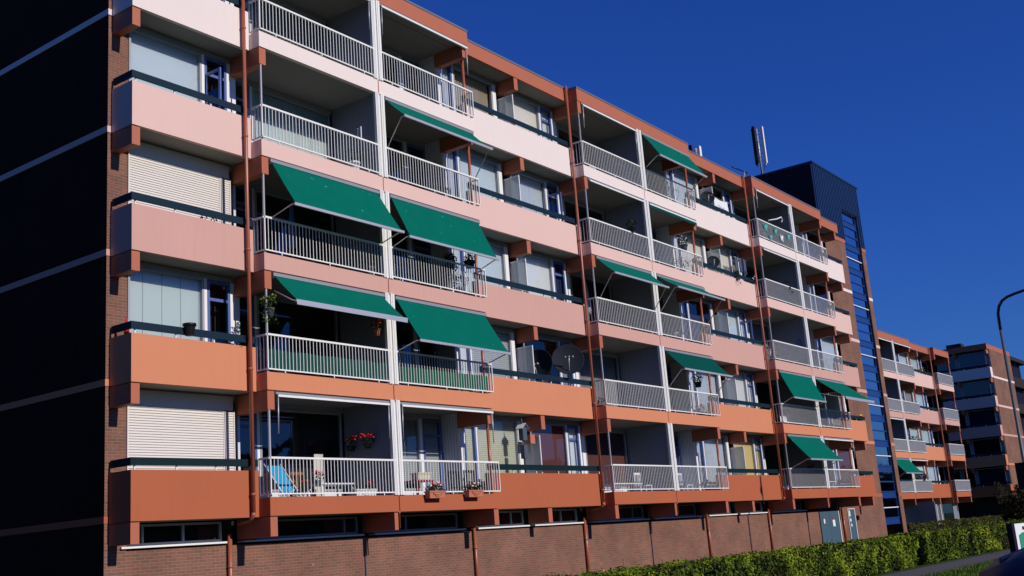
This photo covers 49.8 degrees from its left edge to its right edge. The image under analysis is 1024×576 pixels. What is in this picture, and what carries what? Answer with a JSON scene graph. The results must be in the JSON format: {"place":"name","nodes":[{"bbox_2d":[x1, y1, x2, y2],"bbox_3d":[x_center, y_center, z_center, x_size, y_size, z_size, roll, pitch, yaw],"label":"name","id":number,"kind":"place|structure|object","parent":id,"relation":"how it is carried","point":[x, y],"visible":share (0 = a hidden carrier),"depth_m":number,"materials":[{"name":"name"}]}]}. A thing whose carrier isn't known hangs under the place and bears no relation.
{"place":"outdoors","nodes":[
{"label":"outdoors","id":0,"kind":"place"},
{"bbox_2d":[409,0,1023,379],"label":"sky","id":1,"kind":"structure","parent":0,"point":[917,105],"materials":[{"name":"blue"}]},
{"bbox_2d":[864,548,1009,575],"bbox_3d":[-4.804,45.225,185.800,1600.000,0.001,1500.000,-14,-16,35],"label":"ground","id":2,"kind":"structure","parent":0,"point":[929,564],"depth_m":35.23,"materials":[{"name":"asphalt"}]},
{"bbox_2d":[0,0,906,575],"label":"apartment block","id":3,"kind":"structure","parent":2,"relation":"on","point":[140,140],"depth_m":29.34,"materials":[{"name":"brick"}]},
{"bbox_2d":[128,29,201,101],"bbox_3d":[-7.932,-4.727,25.221,0.105,1.980,1.960,-14,-16,35],"label":"window","id":4,"kind":"structure","parent":3,"relation":"in","point":[148,54],"depth_m":25.36,"materials":[{"name":"white glass"}]},
{"bbox_2d":[127,267,204,340],"bbox_3d":[-7.523,0.615,23.980,0.105,1.980,1.960,-14,-16,35],"label":"window","id":5,"kind":"structure","parent":3,"relation":"in","point":[154,296],"depth_m":24.09,"materials":[{"name":"grey paint"}]},
{"bbox_2d":[126,522,221,545],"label":"strip window","id":6,"kind":"structure","parent":3,"relation":"in","point":[219,524],"depth_m":23.35,"materials":[{"name":"grey paint"}]},
{"bbox_2d":[204,56,226,110],"bbox_3d":[-6.863,-4.370,26.116,0.620,2.390,0.650,-14,-16,35],"label":"balcony door","id":7,"kind":"structure","parent":3,"relation":"in","point":[223,95],"depth_m":26.37,"materials":[{"name":"blue paint"}]},
{"bbox_2d":[207,280,230,343],"bbox_3d":[-6.649,1.020,25.014,0.130,2.390,0.650,-14,-16,35],"label":"balcony door","id":8,"kind":"structure","parent":3,"relation":"in","point":[227,286],"depth_m":25.25,"materials":[{"name":"blue paint"}]},
{"bbox_2d":[235,186,252,229],"bbox_3d":[-6.730,-1.360,26.929,0.223,2.390,0.900,-14,-16,35],"label":"balcony door","id":9,"kind":"structure","parent":3,"relation":"in","point":[239,190],"depth_m":27.30,"materials":[{"name":"blue paint"}]},
{"bbox_2d":[258,291,280,325],"bbox_3d":[-5.498,0.430,25.006,0.552,0.830,0.508,-14,-16,35],"label":"hanging plant","id":10,"kind":"object","parent":3,"relation":"hanging from","point":[270,310],"visible":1,"depth_m":24.93,"materials":[{"name":"green plant"}]},
{"bbox_2d":[263,464,310,496],"bbox_3d":[-5.188,4.548,25.451,1.015,1.079,0.528,-14,-16,35],"label":"deck chair","id":11,"kind":"object","parent":3,"relation":"on","point":[281,478],"visible":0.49,"depth_m":25.57,"materials":[{"name":"blue fabric"}]},
{"bbox_2d":[250,0,326,57],"bbox_3d":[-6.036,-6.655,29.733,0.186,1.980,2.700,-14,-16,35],"label":"balcony railing","id":12,"kind":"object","parent":3,"relation":"in","point":[312,36],"depth_m":29.96,"materials":[{"name":"white metal"}]},
{"bbox_2d":[252,87,330,159],"bbox_3d":[-5.799,-3.992,29.089,0.105,1.980,2.700,-14,-16,35],"label":"window","id":13,"kind":"structure","parent":3,"relation":"in","point":[269,99],"depth_m":29.22,"materials":[{"name":"grey paint"}]},
{"bbox_2d":[287,200,297,257],"bbox_3d":[-5.368,-1.220,26.961,0.390,1.970,0.400,-14,-16,35],"label":"folded parasol","id":14,"kind":"object","parent":3,"relation":"on","point":[292,219],"visible":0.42,"depth_m":26.93,"materials":[{"name":"fabric"}]},
{"bbox_2d":[254,189,334,266],"bbox_3d":[-5.589,-1.322,28.464,0.090,1.980,2.700,-14,-16,35],"label":"window","id":15,"kind":"structure","parent":3,"relation":"in","point":[255,190],"depth_m":28.34,"materials":[{"name":"grey paint"}]},
{"bbox_2d":[257,296,339,378],"bbox_3d":[-5.384,1.349,27.843,0.090,1.980,2.700,-14,-16,35],"label":"window","id":16,"kind":"structure","parent":3,"relation":"in","point":[258,297],"depth_m":28.29,"materials":[{"name":"grey paint"}]},
{"bbox_2d":[259,409,343,491],"bbox_3d":[-5.180,4.020,27.222,0.090,1.980,2.700,-14,-16,35],"label":"window","id":17,"kind":"structure","parent":3,"relation":"in","point":[338,415],"depth_m":27.83,"materials":[{"name":"grey paint"}]},
{"bbox_2d":[255,517,357,538],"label":"strip window","id":18,"kind":"structure","parent":3,"relation":"in","point":[342,518],"depth_m":26.58,"materials":[{"name":"black glass"}]},
{"bbox_2d":[258,349,385,379],"bbox_3d":[-4.423,1.865,26.238,0.317,0.450,3.840,-14,-16,35],"label":"windbreak mesh","id":19,"kind":"object","parent":3,"relation":"attached to","point":[357,364],"visible":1,"depth_m":25.94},
{"bbox_2d":[274,392,389,437],"bbox_3d":[-4.152,3.019,25.933,0.170,0.930,3.680,-14,-16,35],"label":"rolled awning","id":20,"kind":"object","parent":3,"relation":"attached to","point":[326,398],"visible":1,"depth_m":25.83,"materials":[{"name":"white paint"}]},
{"bbox_2d":[268,158,404,243],"bbox_3d":[-4.226,-2.140,26.889,0.900,1.444,3.680,-14,-16,35],"label":"awning","id":21,"kind":"object","parent":3,"relation":"on","point":[317,191],"visible":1,"depth_m":26.77,"materials":[{"name":"green fabric"}]},
{"bbox_2d":[271,272,407,322],"bbox_3d":[-4.060,0.264,26.344,0.856,0.885,3.680,-14,-16,35],"label":"awning","id":22,"kind":"object","parent":3,"relation":"attached to","point":[317,294],"visible":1,"depth_m":26.18,"materials":[{"name":"green fabric"}]},
{"bbox_2d":[386,135,405,183],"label":"window","id":23,"kind":"structure","parent":3,"relation":"in","point":[394,144],"depth_m":32.47,"materials":[{"name":"glass"}]},
{"bbox_2d":[396,321,416,386],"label":"window","id":24,"kind":"structure","parent":3,"relation":"in","point":[402,328],"depth_m":31.21,"materials":[{"name":"black glass"}]},
{"bbox_2d":[401,417,421,490],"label":"window","id":25,"kind":"structure","parent":3,"relation":"in","point":[411,441],"depth_m":30.51,"materials":[{"name":"glass"}]},
{"bbox_2d":[371,513,457,532],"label":"strip window","id":26,"kind":"structure","parent":3,"relation":"in","point":[455,514],"depth_m":29.42,"materials":[{"name":"glass"}]},
{"bbox_2d":[406,143,426,189],"bbox_3d":[-2.845,-3.100,32.901,0.090,2.390,0.800,-14,-16,35],"label":"balcony door","id":27,"kind":"structure","parent":3,"relation":"in","point":[407,144],"depth_m":33.18,"materials":[{"name":"blue paint"}]},
{"bbox_2d":[412,239,432,287],"bbox_3d":[-2.624,-0.433,32.269,0.130,2.390,0.800,-14,-16,35],"label":"balcony door","id":28,"kind":"structure","parent":3,"relation":"in","point":[427,249],"depth_m":32.51,"materials":[{"name":"blue paint"}]},
{"bbox_2d":[379,3,467,73],"bbox_3d":[-2.493,-7.096,31.684,0.170,0.930,3.800,-14,-16,35],"label":"rolled awning","id":29,"kind":"object","parent":3,"relation":"attached to","point":[414,22],"visible":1,"depth_m":31.61,"materials":[{"name":"white paint"}]},
{"bbox_2d":[422,419,444,490],"bbox_3d":[-2.221,4.911,31.032,0.145,2.390,0.800,-14,-16,35],"label":"balcony door","id":30,"kind":"structure","parent":3,"relation":"in","point":[431,429],"depth_m":31.21,"materials":[{"name":"blue paint"}]},
{"bbox_2d":[423,482,445,498],"bbox_3d":[-1.962,5.137,28.041,0.267,0.413,0.669,-14,-16,35],"label":"flower box","id":31,"kind":"object","parent":3,"relation":"attached to","point":[433,494],"visible":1,"depth_m":27.94,"materials":[{"name":"plastic"}]},
{"bbox_2d":[384,97,492,177],"bbox_3d":[-2.001,-4.233,30.812,0.780,1.439,3.800,-14,-16,35],"label":"awning","id":32,"kind":"object","parent":3,"relation":"on","point":[422,117],"visible":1,"depth_m":30.75,"materials":[{"name":"green fabric"}]},
{"bbox_2d":[398,366,487,390],"bbox_3d":[-1.764,2.446,29.525,0.040,0.430,3.730,-14,-16,35],"label":"balcony screen","id":33,"kind":"object","parent":3,"relation":"attached to","point":[445,378],"visible":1,"depth_m":29.39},
{"bbox_2d":[389,194,499,268],"bbox_3d":[-1.821,-1.553,30.208,0.720,1.443,3.800,-14,-16,35],"label":"awning","id":34,"kind":"object","parent":3,"relation":"on","point":[432,225],"visible":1,"depth_m":30.09,"materials":[{"name":"green fabric"}]},
{"bbox_2d":[400,402,493,442],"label":"rolled awning","id":35,"kind":"object","parent":3,"relation":"attached to","point":[430,406],"visible":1,"depth_m":29.11,"materials":[{"name":"white paint"}]},
{"bbox_2d":[441,66,453,110],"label":"balcony door","id":36,"kind":"structure","parent":3,"relation":"in","point":[443,74],"depth_m":34.11,"materials":[{"name":"blue paint"}]},
{"bbox_2d":[394,296,510,362],"bbox_3d":[-1.552,1.102,29.542,0.880,1.443,3.800,-14,-16,35],"label":"awning","id":37,"kind":"object","parent":3,"relation":"on","point":[433,323],"visible":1,"depth_m":29.43,"materials":[{"name":"green fabric"}]},
{"bbox_2d":[447,150,459,197],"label":"balcony door","id":38,"kind":"structure","parent":3,"relation":"in","point":[450,156],"depth_m":33.48,"materials":[{"name":"blue paint"}]},
{"bbox_2d":[453,249,465,293],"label":"balcony door","id":39,"kind":"structure","parent":3,"relation":"in","point":[459,255],"depth_m":32.78,"materials":[{"name":"blue paint"}]},
{"bbox_2d":[459,347,472,391],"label":"balcony door","id":40,"kind":"structure","parent":3,"relation":"in","point":[462,351],"depth_m":32.12,"materials":[{"name":"blue paint"}]},
{"bbox_2d":[464,427,478,488],"bbox_3d":[-1.186,4.911,31.375,0.105,2.390,0.530,-14,-16,35],"label":"balcony door","id":41,"kind":"structure","parent":3,"relation":"in","point":[470,437],"depth_m":31.54,"materials":[{"name":"blue paint"}]},
{"bbox_2d":[452,66,493,116],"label":"window","id":42,"kind":"structure","parent":3,"relation":"in","point":[478,86],"depth_m":35.30,"materials":[{"name":"beige glass"}]},
{"bbox_2d":[463,482,483,497],"bbox_3d":[-1.016,5.347,29.277,0.262,0.401,0.666,-14,-16,35],"label":"flower box","id":43,"kind":"object","parent":3,"relation":"attached to","point":[474,492],"visible":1,"depth_m":29.18,"materials":[{"name":"plastic"}]},
{"bbox_2d":[458,150,499,202],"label":"window","id":44,"kind":"structure","parent":3,"relation":"in","point":[487,176],"depth_m":34.59,"materials":[{"name":"white glass"}]},
{"bbox_2d":[465,242,506,294],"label":"window","id":45,"kind":"structure","parent":3,"relation":"in","point":[495,269],"depth_m":34.16,"materials":[{"name":"grey paint"}]},
{"bbox_2d":[471,329,513,392],"bbox_3d":[-0.617,2.203,33.088,0.105,1.980,1.970,-14,-16,35],"label":"window","id":46,"kind":"structure","parent":3,"relation":"in","point":[505,362],"depth_m":33.50,"materials":[{"name":"white glass"}]},
{"bbox_2d":[477,420,520,487],"bbox_3d":[-0.413,4.874,32.467,0.105,1.980,1.970,-14,-16,35],"label":"window","id":47,"kind":"structure","parent":3,"relation":"in","point":[503,448],"depth_m":32.71,"materials":[{"name":"grey paint"}]},
{"bbox_2d":[502,93,540,136],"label":"window","id":48,"kind":"structure","parent":3,"relation":"in","point":[524,110],"depth_m":37.44,"materials":[{"name":"grey paint"}]},
{"bbox_2d":[515,419,528,472],"bbox_3d":[0.358,4.800,32.479,0.280,1.914,0.340,-14,-16,35],"label":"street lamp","id":49,"kind":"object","parent":3,"relation":"on","point":[522,428],"depth_m":32.50,"materials":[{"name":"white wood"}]},
{"bbox_2d":[508,172,546,215],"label":"window","id":50,"kind":"structure","parent":3,"relation":"in","point":[531,193],"depth_m":36.87,"materials":[{"name":"white glass"}]},
{"bbox_2d":[514,254,553,298],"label":"window","id":51,"kind":"structure","parent":3,"relation":"in","point":[539,272],"depth_m":36.17,"materials":[{"name":"grey paint"}]},
{"bbox_2d":[533,349,552,381],"bbox_3d":[0.834,2.833,34.162,0.676,1.926,0.774,2,-14,-24],"label":"satellite dish","id":52,"kind":"object","parent":3,"relation":"on","point":[543,362],"visible":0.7,"depth_m":34.29,"materials":[{"name":"metal"}]},
{"bbox_2d":[540,107,552,141],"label":"balcony door","id":53,"kind":"structure","parent":3,"relation":"in","point":[545,122],"depth_m":38.34,"materials":[{"name":"white paint"}]},
{"bbox_2d":[528,423,568,472],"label":"window","id":54,"kind":"structure","parent":3,"relation":"in","point":[553,450],"depth_m":34.91,"materials":[{"name":"glass"}]},
{"bbox_2d":[546,183,563,221],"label":"balcony door","id":55,"kind":"structure","parent":3,"relation":"in","point":[554,196],"depth_m":37.50,"materials":[{"name":"blue paint"}]},
{"bbox_2d":[553,261,566,301],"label":"balcony door","id":56,"kind":"structure","parent":3,"relation":"in","point":[556,265],"depth_m":37.10,"materials":[{"name":"blue paint"}]},
{"bbox_2d":[552,344,583,385],"bbox_3d":[1.809,2.791,34.724,0.824,2.116,0.726,-14,-16,35],"label":"satellite dish","id":57,"kind":"object","parent":3,"relation":"on","point":[567,359],"visible":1,"depth_m":34.92,"materials":[{"name":"metal"}]},
{"bbox_2d":[567,425,581,473],"bbox_3d":[2.010,5.646,35.590,0.105,2.390,0.650,-14,-16,35],"label":"balcony door","id":58,"kind":"structure","parent":3,"relation":"in","point":[572,431],"depth_m":35.80,"materials":[{"name":"blue paint"}]},
{"bbox_2d":[579,351,622,406],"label":"window","id":59,"kind":"structure","parent":3,"relation":"in","point":[607,360],"depth_m":39.42,"materials":[{"name":"black glass"}]},
{"bbox_2d":[584,431,629,487],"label":"window","id":60,"kind":"structure","parent":3,"relation":"in","point":[617,441],"depth_m":38.65,"materials":[{"name":"black glass"}]},
{"bbox_2d":[580,103,637,151],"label":"rolled awning","id":61,"kind":"object","parent":3,"relation":"attached to","point":[607,117],"visible":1,"depth_m":39.57,"materials":[{"name":"white paint"}]},
{"bbox_2d":[595,256,668,310],"bbox_3d":[4.203,-0.182,38.105,0.780,1.438,3.680,-14,-16,35],"label":"awning","id":62,"kind":"object","parent":3,"relation":"on","point":[622,269],"visible":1,"depth_m":38.07,"materials":[{"name":"green fabric"}]},
{"bbox_2d":[648,202,696,224],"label":"rolled awning","id":63,"kind":"object","parent":3,"relation":"attached to","point":[672,213],"visible":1,"depth_m":42.20,"materials":[{"name":"white paint"}]},
{"bbox_2d":[641,132,706,188],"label":"awning","id":64,"kind":"object","parent":3,"relation":"on","point":[674,155],"visible":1,"depth_m":42.51,"materials":[{"name":"green fabric"}]},
{"bbox_2d":[673,169,697,205],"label":"window","id":65,"kind":"structure","parent":3,"relation":"in","point":[679,177],"depth_m":46.22,"materials":[{"name":"glass"}]},
{"bbox_2d":[656,274,725,323],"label":"awning","id":66,"kind":"object","parent":3,"relation":"on","point":[689,287],"visible":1,"depth_m":41.30,"materials":[{"name":"green fabric"}]},
{"bbox_2d":[680,234,704,273],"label":"window","id":67,"kind":"structure","parent":3,"relation":"in","point":[698,242],"depth_m":45.74,"materials":[{"name":"grey paint"}]},
{"bbox_2d":[664,348,732,393],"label":"awning","id":68,"kind":"object","parent":3,"relation":"on","point":[696,362],"visible":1,"depth_m":40.69,"materials":[{"name":"green fabric"}]},
{"bbox_2d":[695,371,720,415],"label":"window","id":69,"kind":"structure","parent":3,"relation":"in","point":[704,387],"depth_m":44.46,"materials":[{"name":"white glass"}]},
{"bbox_2d":[703,436,729,485],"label":"window","id":70,"kind":"structure","parent":3,"relation":"in","point":[709,446],"depth_m":43.78,"materials":[{"name":"grey paint"}]},
{"bbox_2d":[708,246,732,276],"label":"window","id":71,"kind":"structure","parent":3,"relation":"in","point":[724,253],"depth_m":48.19,"materials":[{"name":"grey paint"}]},
{"bbox_2d":[716,309,740,341],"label":"window","id":72,"kind":"structure","parent":3,"relation":"in","point":[732,314],"depth_m":47.56,"materials":[{"name":"glass"}]},
{"bbox_2d":[723,373,748,406],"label":"window","id":73,"kind":"structure","parent":3,"relation":"in","point":[740,379],"depth_m":46.94,"materials":[{"name":"grey paint"}]},
{"bbox_2d":[731,438,756,474],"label":"window","id":74,"kind":"structure","parent":3,"relation":"in","point":[748,452],"depth_m":46.30,"materials":[{"name":"grey paint"}]},
{"bbox_2d":[751,126,767,173],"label":"cell antenna","id":75,"kind":"object","parent":3,"relation":"on","point":[756,145],"visible":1,"depth_m":61.64,"materials":[{"name":"metal"}]},
{"bbox_2d":[754,439,764,474],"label":"balcony door","id":76,"kind":"structure","parent":3,"relation":"in","point":[757,443],"depth_m":47.01,"materials":[{"name":"blue paint"}]},
{"bbox_2d":[748,321,772,360],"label":"window","id":77,"kind":"structure","parent":3,"relation":"in","point":[756,327],"depth_m":51.33,"materials":[{"name":"glass"}]},
{"bbox_2d":[778,370,826,407],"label":"awning","id":78,"kind":"object","parent":3,"relation":"on","point":[801,386],"visible":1,"depth_m":48.63,"materials":[{"name":"green fabric"}]},
{"bbox_2d":[786,434,842,468],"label":"awning","id":79,"kind":"object","parent":3,"relation":"on","point":[814,448],"visible":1,"depth_m":47.93,"materials":[{"name":"green fabric"}]},
{"bbox_2d":[821,337,837,371],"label":"window","id":80,"kind":"structure","parent":3,"relation":"in","point":[827,343],"depth_m":56.22,"materials":[{"name":"glass"}]},
{"bbox_2d":[818,511,842,543],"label":"service door","id":81,"kind":"structure","parent":3,"relation":"in","point":[830,525],"depth_m":51.64,"materials":[{"name":"teal paint"}]},
{"bbox_2d":[825,393,841,418],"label":"window","id":82,"kind":"structure","parent":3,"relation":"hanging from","point":[833,403],"depth_m":53.00,"materials":[{"name":"grey"}]},
{"bbox_2d":[815,377,873,402],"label":"awning","id":83,"kind":"object","parent":3,"relation":"attached to","point":[842,388],"visible":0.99,"depth_m":51.61,"materials":[{"name":"green fabric"}]},
{"bbox_2d":[837,448,852,484],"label":"window","id":84,"kind":"structure","parent":3,"relation":"in","point":[843,454],"depth_m":54.94,"materials":[{"name":"glass"}]},
{"bbox_2d":[847,508,859,545],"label":"entry door","id":85,"kind":"structure","parent":3,"relation":"in","point":[850,512],"depth_m":54.00,"materials":[{"name":"teal paint"}]},
{"bbox_2d":[846,249,861,270],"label":"stair window","id":86,"kind":"structure","parent":3,"relation":"in","point":[853,259],"depth_m":62.44,"materials":[{"name":"blue glass"}]},
{"bbox_2d":[849,273,865,294],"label":"stair window","id":87,"kind":"structure","parent":3,"relation":"in","point":[857,283],"depth_m":62.12,"materials":[{"name":"blue glass"}]},
{"bbox_2d":[853,297,869,318],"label":"stair window","id":88,"kind":"structure","parent":3,"relation":"in","point":[860,306],"depth_m":61.80,"materials":[{"name":"blue glass"}]},
{"bbox_2d":[856,321,872,341],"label":"stair window","id":89,"kind":"structure","parent":3,"relation":"in","point":[864,330],"depth_m":61.50,"materials":[{"name":"blue glass"}]},
{"bbox_2d":[860,346,876,366],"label":"stair window","id":90,"kind":"structure","parent":3,"relation":"in","point":[867,354],"depth_m":61.19,"materials":[{"name":"blue glass"}]},
{"bbox_2d":[863,370,879,390],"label":"stair window","id":91,"kind":"structure","parent":3,"relation":"in","point":[871,379],"depth_m":60.87,"materials":[{"name":"blue glass"}]},
{"bbox_2d":[867,395,883,414],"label":"stair window","id":92,"kind":"structure","parent":3,"relation":"in","point":[876,407],"depth_m":60.62,"materials":[{"name":"blue glass"}]},
{"bbox_2d":[871,421,887,439],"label":"stair window","id":93,"kind":"structure","parent":3,"relation":"in","point":[878,428],"depth_m":60.26,"materials":[{"name":"blue glass"}]},
{"bbox_2d":[875,446,891,464],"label":"stair window","id":94,"kind":"structure","parent":3,"relation":"in","point":[883,456],"depth_m":59.95,"materials":[{"name":"blue glass"}]},
{"bbox_2d":[879,472,895,490],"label":"stair window","id":95,"kind":"structure","parent":3,"relation":"in","point":[886,478],"depth_m":59.64,"materials":[{"name":"blue glass"}]},
{"bbox_2d":[882,498,898,517],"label":"stair window","id":96,"kind":"structure","parent":3,"relation":"in","point":[890,505],"depth_m":59.32,"materials":[{"name":"black glass"}]},
{"bbox_2d":[877,329,971,526],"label":"apartment block","id":97,"kind":"structure","parent":2,"relation":"on","point":[915,397],"depth_m":82.14,"materials":[{"name":"brick"}]},
{"bbox_2d":[896,458,923,478],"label":"awning","id":98,"kind":"object","parent":97,"relation":"on","point":[907,465],"visible":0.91,"depth_m":74.21,"materials":[{"name":"green fabric"}]},
{"bbox_2d":[886,550,1010,575],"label":"footpath","id":99,"kind":"structure","parent":2,"relation":"on","point":[939,567],"depth_m":33.36,"materials":[{"name":"grey concrete"}]},
{"bbox_2d":[906,515,1003,534],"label":"hedge","id":100,"kind":"object","parent":2,"relation":"on","point":[920,526],"visible":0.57,"depth_m":67.57,"materials":[{"name":"green plant"}]},
{"bbox_2d":[937,343,1023,522],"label":"apartment block","id":101,"kind":"structure","parent":2,"relation":"on","point":[987,426],"depth_m":105.17,"materials":[{"name":"brick"}]},
{"bbox_2d":[958,351,986,370],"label":"window","id":102,"kind":"structure","parent":101,"relation":"in","point":[977,358],"depth_m":106.26,"materials":[{"name":"glass"}]},
{"bbox_2d":[967,408,996,427],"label":"window","id":103,"kind":"structure","parent":101,"relation":"in","point":[984,416],"depth_m":105.01,"materials":[{"name":"black glass"}]},
{"bbox_2d":[977,467,1006,486],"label":"window","id":104,"kind":"structure","parent":101,"relation":"in","point":[993,473],"depth_m":103.78,"materials":[{"name":"black glass"}]},
{"bbox_2d":[978,548,1023,575],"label":"parked car","id":105,"kind":"object","parent":2,"relation":"on","point":[1011,564],"visible":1,"depth_m":5.14,"materials":[{"name":"blue paint"}]},
{"bbox_2d":[996,289,1023,461],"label":"street lamp","id":106,"kind":"object","parent":2,"relation":"on","point":[1009,376],"visible":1,"depth_m":39.98,"materials":[{"name":"grey metal"}]},
{"bbox_2d":[1006,523,1023,552],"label":"sign board","id":107,"kind":"object","parent":2,"relation":"on","point":[1015,533],"visible":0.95,"depth_m":10.71,"materials":[{"name":"white plastic"}]},
{"bbox_2d":[917,559,995,575],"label":"verge grass","id":108,"kind":"structure","parent":0,"point":[983,565],"depth_m":29.51,"materials":[{"name":"plant"}]},
{"label":"garden ground","id":109,"kind":"structure","parent":0,"visible":0},
{"bbox_2d":[533,532,918,575],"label":"hedge","id":110,"kind":"object","parent":109,"relation":"on","point":[875,556],"visible":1,"depth_m":28.06,"materials":[{"name":"green plant"}]},
{"bbox_2d":[887,518,1023,564],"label":"hedge","id":111,"kind":"object","parent":109,"relation":"on","point":[947,543],"visible":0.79,"depth_m":38.99,"materials":[{"name":"green plant"}]},
{"bbox_2d":[992,482,1023,519],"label":"conifer","id":112,"kind":"object","parent":109,"relation":"on","point":[1018,502],"visible":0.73,"depth_m":61.97,"materials":[{"name":"green plant"}]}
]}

